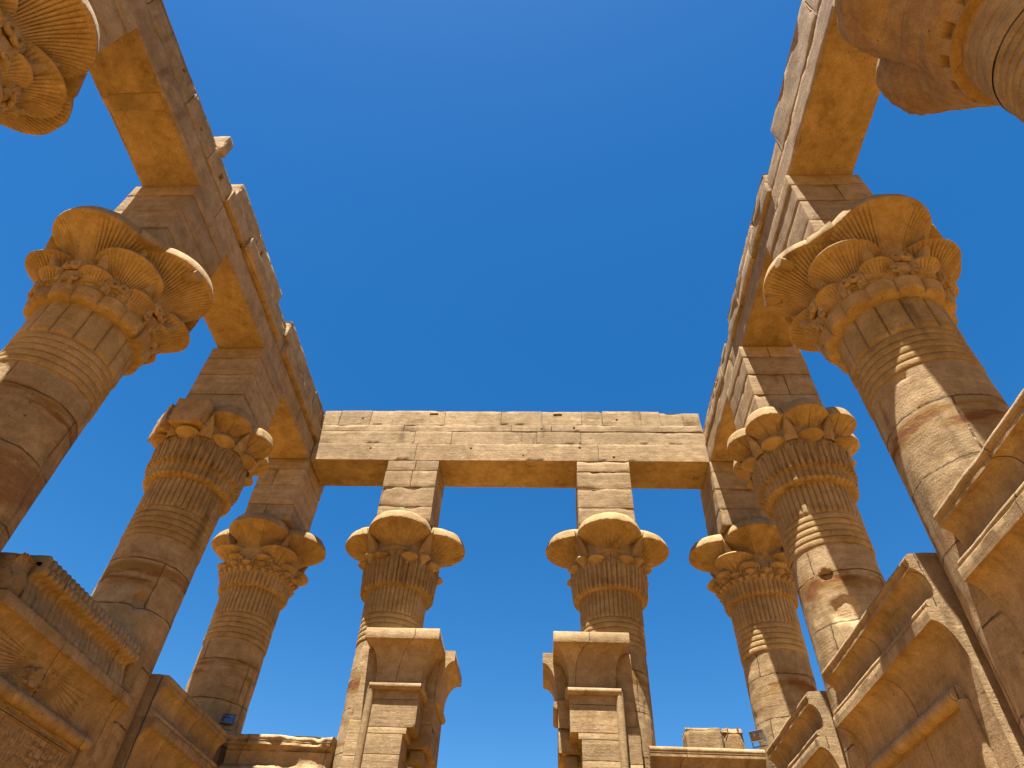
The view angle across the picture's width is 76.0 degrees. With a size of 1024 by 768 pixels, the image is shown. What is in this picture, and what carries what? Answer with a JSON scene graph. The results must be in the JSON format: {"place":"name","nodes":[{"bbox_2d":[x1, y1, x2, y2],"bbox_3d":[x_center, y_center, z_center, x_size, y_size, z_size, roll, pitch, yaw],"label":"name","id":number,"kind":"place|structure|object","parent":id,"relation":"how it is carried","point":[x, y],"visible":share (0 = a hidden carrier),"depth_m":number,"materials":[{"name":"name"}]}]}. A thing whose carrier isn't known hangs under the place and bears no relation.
{"place":"outdoors","nodes":[
{"label":"outdoors","id":0,"kind":"place"},
{"bbox_2d":[0,0,137,134],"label":"stone column","id":1,"kind":"structure","parent":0,"point":[50,50],"depth_m":9.21,"materials":[{"name":"stone"}]},
{"bbox_2d":[89,0,324,492],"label":"architrave","id":2,"kind":"object","parent":1,"relation":"on","point":[142,80],"visible":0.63,"depth_m":14.19,"materials":[{"name":"stone"}]},
{"bbox_2d":[0,186,227,551],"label":"stone column","id":3,"kind":"structure","parent":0,"point":[124,288],"depth_m":11.11,"materials":[{"name":"stone"}]},
{"bbox_2d":[185,459,325,767],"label":"stone column","id":4,"kind":"structure","parent":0,"point":[268,548],"depth_m":17.61,"materials":[{"name":"stone"}]},
{"bbox_2d":[0,0,1023,767],"label":"sky","id":5,"kind":"structure","parent":0,"point":[501,206],"materials":[{"name":"blue"}]},
{"bbox_2d":[689,462,816,767],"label":"stone column","id":6,"kind":"structure","parent":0,"point":[738,554],"depth_m":16.77,"materials":[{"name":"stone"}]},
{"bbox_2d":[763,174,1023,734],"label":"stone column","id":7,"kind":"structure","parent":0,"point":[860,288],"depth_m":10.07,"materials":[{"name":"stone"}]},
{"bbox_2d":[700,0,880,493],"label":"architrave","id":8,"kind":"object","parent":7,"relation":"on","point":[830,91],"visible":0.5,"depth_m":12.77,"materials":[{"name":"stone"}]},
{"bbox_2d":[832,0,1023,122],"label":"stone column","id":9,"kind":"structure","parent":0,"point":[936,56],"depth_m":7.92,"materials":[{"name":"stone"}]},
{"label":"ground","id":10,"kind":"structure","parent":0,"visible":0},
{"bbox_2d":[0,552,146,767],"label":"screen wall","id":11,"kind":"structure","parent":10,"relation":"on","point":[73,655],"depth_m":9.68,"materials":[{"name":"stone"}]},
{"bbox_2d":[54,348,283,767],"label":"stone column","id":12,"kind":"structure","parent":10,"relation":"on","point":[210,440],"depth_m":14.12,"materials":[{"name":"stone"}]},
{"bbox_2d":[124,675,162,767],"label":"cable","id":13,"kind":"object","parent":12,"relation":"attached to","point":[142,722],"visible":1,"depth_m":11.79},
{"bbox_2d":[112,674,228,767],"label":"screen wall","id":14,"kind":"structure","parent":10,"relation":"on","point":[181,728],"depth_m":12.52,"materials":[{"name":"stone"}]},
{"bbox_2d":[219,734,336,767],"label":"screen wall","id":15,"kind":"structure","parent":10,"relation":"on","point":[261,751],"depth_m":14.45,"materials":[{"name":"stone"}]},
{"bbox_2d":[219,713,236,730],"bbox_3d":[-6.465,7.688,14.906,0.341,0.341,0.250,13,-46,-9],"label":"floodlight","id":16,"kind":"object","parent":15,"relation":"attached to","point":[227,719],"visible":0.98,"depth_m":14.87,"materials":[{"name":"paint"}]},
{"bbox_2d":[331,460,464,767],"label":"stone column","id":17,"kind":"structure","parent":10,"relation":"on","point":[402,548],"depth_m":17.64,"materials":[{"name":"stone"}]},
{"bbox_2d":[340,627,461,767],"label":"gate jamb","id":18,"kind":"object","parent":10,"relation":"on","point":[410,679],"visible":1,"depth_m":14.78,"materials":[{"name":"stone"}]},
{"bbox_2d":[543,631,642,767],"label":"gate jamb","id":19,"kind":"object","parent":10,"relation":"on","point":[587,682],"visible":1,"depth_m":14.49,"materials":[{"name":"stone"}]},
{"bbox_2d":[546,462,668,767],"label":"stone column","id":20,"kind":"structure","parent":10,"relation":"on","point":[608,554],"depth_m":17.27,"materials":[{"name":"stone"}]},
{"bbox_2d":[310,411,708,488],"bbox_3d":[-0.102,2.043,20.786,11.965,2.065,1.350,0,-46,3],"label":"architrave","id":21,"kind":"object","parent":20,"relation":"on","point":[656,450],"visible":0.95,"depth_m":20.17,"materials":[{"name":"stone"}]},
{"bbox_2d":[648,746,766,767],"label":"screen wall","id":22,"kind":"structure","parent":10,"relation":"on","point":[676,757],"depth_m":13.95,"materials":[{"name":"stone"}]},
{"bbox_2d":[682,727,722,747],"bbox_3d":[4.302,8.136,14.827,0.796,0.543,0.550,0,-46,3],"label":"loose block","id":23,"kind":"object","parent":22,"relation":"on","point":[703,737],"depth_m":14.68,"materials":[{"name":"stone"}]},
{"bbox_2d":[720,728,745,748],"bbox_3d":[4.973,8.133,14.807,0.469,0.565,0.540,0,-46,3],"label":"loose block","id":24,"kind":"object","parent":22,"relation":"on","point":[732,739],"depth_m":14.67,"materials":[{"name":"stone"}]},
{"bbox_2d":[749,729,767,747],"bbox_3d":[5.361,7.710,14.228,0.341,0.317,0.238,-30,-54,28],"label":"floodlight","id":25,"kind":"object","parent":22,"relation":"attached to","point":[758,735],"visible":1,"depth_m":14.20,"materials":[{"name":"paint"}]},
{"bbox_2d":[766,691,847,767],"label":"screen wall","id":26,"kind":"structure","parent":10,"relation":"on","point":[807,736],"depth_m":11.78,"materials":[{"name":"stone"}]},
{"bbox_2d":[727,346,927,767],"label":"stone column","id":27,"kind":"structure","parent":10,"relation":"on","point":[793,445],"depth_m":13.52,"materials":[{"name":"stone"}]},
{"bbox_2d":[821,552,1023,767],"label":"screen wall","id":28,"kind":"structure","parent":10,"relation":"on","point":[907,672],"depth_m":8.45,"materials":[{"name":"stone"}]},
{"bbox_2d":[933,388,1023,643],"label":"screen wall","id":29,"kind":"structure","parent":10,"relation":"on","point":[979,514],"depth_m":6.93,"materials":[{"name":"stone"}]}
]}

